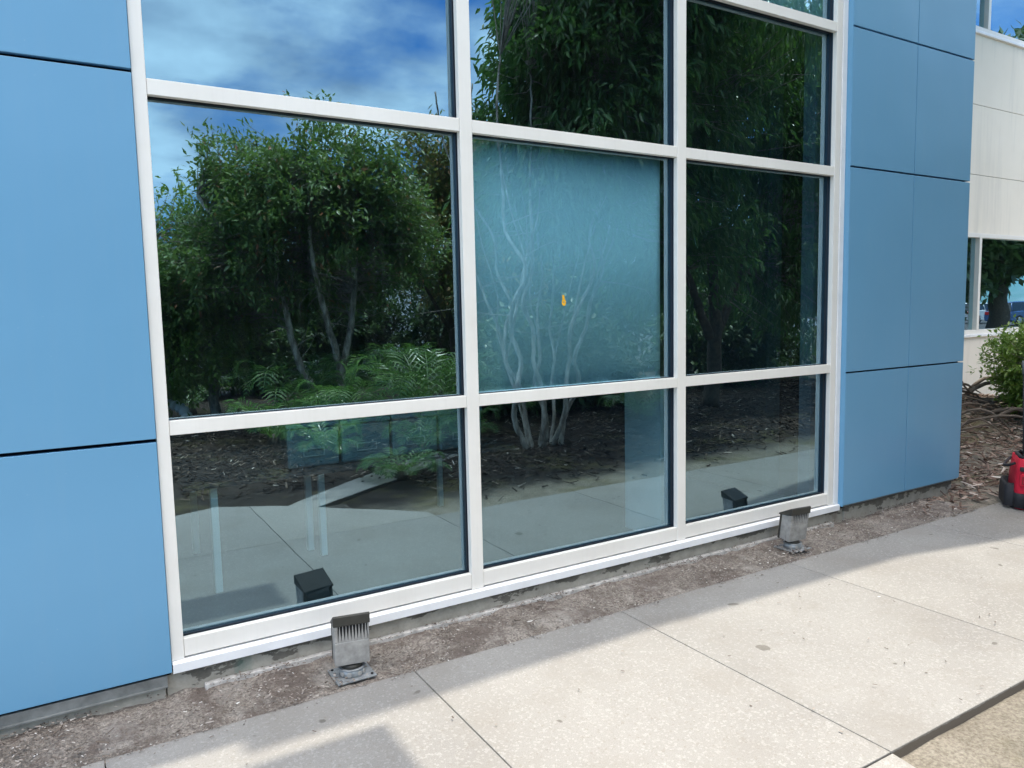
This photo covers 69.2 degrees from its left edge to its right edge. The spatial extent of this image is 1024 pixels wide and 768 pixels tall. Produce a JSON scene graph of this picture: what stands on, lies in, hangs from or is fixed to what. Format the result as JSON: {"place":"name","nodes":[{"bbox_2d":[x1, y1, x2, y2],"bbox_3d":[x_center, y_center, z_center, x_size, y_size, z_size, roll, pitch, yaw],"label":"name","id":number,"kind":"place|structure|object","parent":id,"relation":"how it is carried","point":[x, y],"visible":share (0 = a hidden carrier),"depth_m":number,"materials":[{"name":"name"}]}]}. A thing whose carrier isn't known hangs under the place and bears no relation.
{"place":"outdoors","nodes":[
{"label":"outdoors","id":0,"kind":"place"},
{"bbox_2d":[0,497,973,767],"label":"dirt strip","id":1,"kind":"object","parent":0,"point":[148,731],"visible":0.75,"depth_m":3.37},
{"bbox_2d":[327,611,376,685],"bbox_3d":[-0.690,1.104,3.177,0.171,0.283,0.156,-5,6,-31],"label":"floodlight","id":2,"kind":"object","parent":1,"relation":"on","point":[350,645],"visible":0.99,"depth_m":3.14,"materials":[{"name":"metal"}]},
{"bbox_2d":[0,498,956,767],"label":"leaf litter","id":3,"kind":"object","parent":1,"relation":"on","point":[434,644],"visible":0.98,"depth_m":3.34,"materials":[{"name":"brown plant"}]},
{"bbox_2d":[0,503,961,749],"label":"dirt twigs","id":4,"kind":"object","parent":1,"relation":"on","point":[514,623],"visible":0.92,"depth_m":3.77,"materials":[{"name":"brown plant"}]},
{"bbox_2d":[774,506,810,552],"bbox_3d":[1.775,0.900,4.691,0.170,0.278,0.160,-5,6,-31],"label":"floodlight","id":5,"kind":"object","parent":1,"relation":"on","point":[792,528],"visible":0.98,"depth_m":4.65,"materials":[{"name":"metal"}]},
{"bbox_2d":[78,502,1023,767],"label":"walkway","id":6,"kind":"structure","parent":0,"point":[712,676],"depth_m":3.05,"materials":[{"name":"concrete"}]},
{"bbox_2d":[72,503,999,767],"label":"soil crumbs","id":7,"kind":"object","parent":6,"relation":"on","point":[500,644],"visible":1,"depth_m":3.45,"materials":[{"name":"brown soil"}]},
{"bbox_2d":[998,449,1023,509],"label":"tool bag","id":8,"kind":"object","parent":6,"relation":"on","point":[1011,489],"visible":0.99,"depth_m":5.53,"materials":[{"name":"red fabric"}]},
{"bbox_2d":[1022,361,1023,455],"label":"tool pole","id":9,"kind":"object","parent":8,"relation":"in","point":[1023,403],"visible":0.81,"depth_m":5.49,"materials":[{"name":"black metal"}]},
{"bbox_2d":[897,393,1022,521],"bbox_3d":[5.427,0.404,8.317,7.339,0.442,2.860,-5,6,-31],"label":"bark mulch","id":10,"kind":"object","parent":0,"point":[990,475],"visible":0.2,"depth_m":7.00,"materials":[{"name":"brown wood"}]},
{"bbox_2d":[961,376,1022,437],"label":"root pile","id":11,"kind":"object","parent":10,"relation":"on","point":[975,386],"visible":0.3,"depth_m":8.17,"materials":[{"name":"brown wood"}]},
{"bbox_2d":[968,314,1023,414],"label":"clipped shrub","id":12,"kind":"object","parent":10,"relation":"on","point":[1009,373],"visible":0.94,"depth_m":8.37,"materials":[{"name":"green plant"}]},
{"bbox_2d":[901,689,1023,767],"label":"pavement","id":13,"kind":"structure","parent":0,"point":[992,737],"depth_m":2.67,"materials":[{"name":"beige concrete"}]},
{"label":"ground","id":14,"kind":"structure","parent":0,"visible":0},
{"bbox_2d":[0,0,1023,738],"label":"office building","id":15,"kind":"structure","parent":14,"relation":"on","point":[226,224],"depth_m":5.28,"materials":[{"name":"paint"}]},
{"bbox_2d":[171,436,514,592],"bbox_3d":[-1.065,0.703,4.641,1.930,0.585,1.020,-5,6,-31],"label":"work table","id":16,"kind":"object","parent":15,"relation":"on","point":[212,471],"visible":0.67,"depth_m":4.27,"materials":[{"name":"grey"}]},
{"bbox_2d":[271,420,338,468],"bbox_3d":[-1.189,0.325,4.259,0.298,0.245,0.370,-5,6,-31],"label":"storage bin","id":17,"kind":"object","parent":16,"relation":"on","point":[303,445],"visible":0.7,"depth_m":4.11,"materials":[{"name":"plastic"}]},
{"bbox_2d":[337,415,389,461],"bbox_3d":[-0.927,0.304,4.415,0.298,0.245,0.370,-5,6,-31],"label":"storage bin","id":18,"kind":"object","parent":16,"relation":"on","point":[363,438],"visible":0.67,"depth_m":4.26,"materials":[{"name":"plastic"}]},
{"bbox_2d":[388,411,437,455],"bbox_3d":[-0.666,0.283,4.571,0.298,0.245,0.370,-5,6,-31],"label":"storage bin","id":19,"kind":"object","parent":16,"relation":"on","point":[413,433],"visible":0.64,"depth_m":4.41,"materials":[{"name":"plastic"}]},
{"bbox_2d":[434,407,481,449],"bbox_3d":[-0.405,0.262,4.727,0.298,0.245,0.370,-5,6,-31],"label":"storage bin","id":20,"kind":"object","parent":16,"relation":"on","point":[447,428],"visible":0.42,"depth_m":4.53,"materials":[{"name":"plastic"}]},
{"bbox_2d":[562,295,565,305],"bbox_3d":[0.275,-0.444,3.941,0.026,0.057,0.001,-5,6,-31],"label":"orange sticker","id":21,"kind":"object","parent":15,"relation":"attached to","point":[563,300],"visible":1,"depth_m":3.94,"materials":[{"name":"paper"}]},
{"bbox_2d":[472,136,660,392],"bbox_3d":[0.313,-0.632,4.001,1.262,1.312,0.036,-5,6,-31],"label":"roller blind","id":22,"kind":"object","parent":15,"relation":"attached to","point":[579,229],"visible":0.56,"depth_m":3.97,"materials":[{"name":"fabric"}]},
{"bbox_2d":[762,0,824,17],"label":"roller blind","id":23,"kind":"object","parent":15,"relation":"attached to","point":[815,7],"depth_m":4.79,"materials":[{"name":"fabric"}]},
{"bbox_2d":[964,232,1023,337],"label":"strip window","id":24,"kind":"structure","parent":15,"relation":"in","point":[973,330],"depth_m":10.60,"materials":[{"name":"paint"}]},
{"bbox_2d":[976,0,1023,48],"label":"strip window","id":25,"kind":"structure","parent":15,"relation":"in","point":[984,29],"depth_m":10.25,"materials":[{"name":"paint"}]}
]}

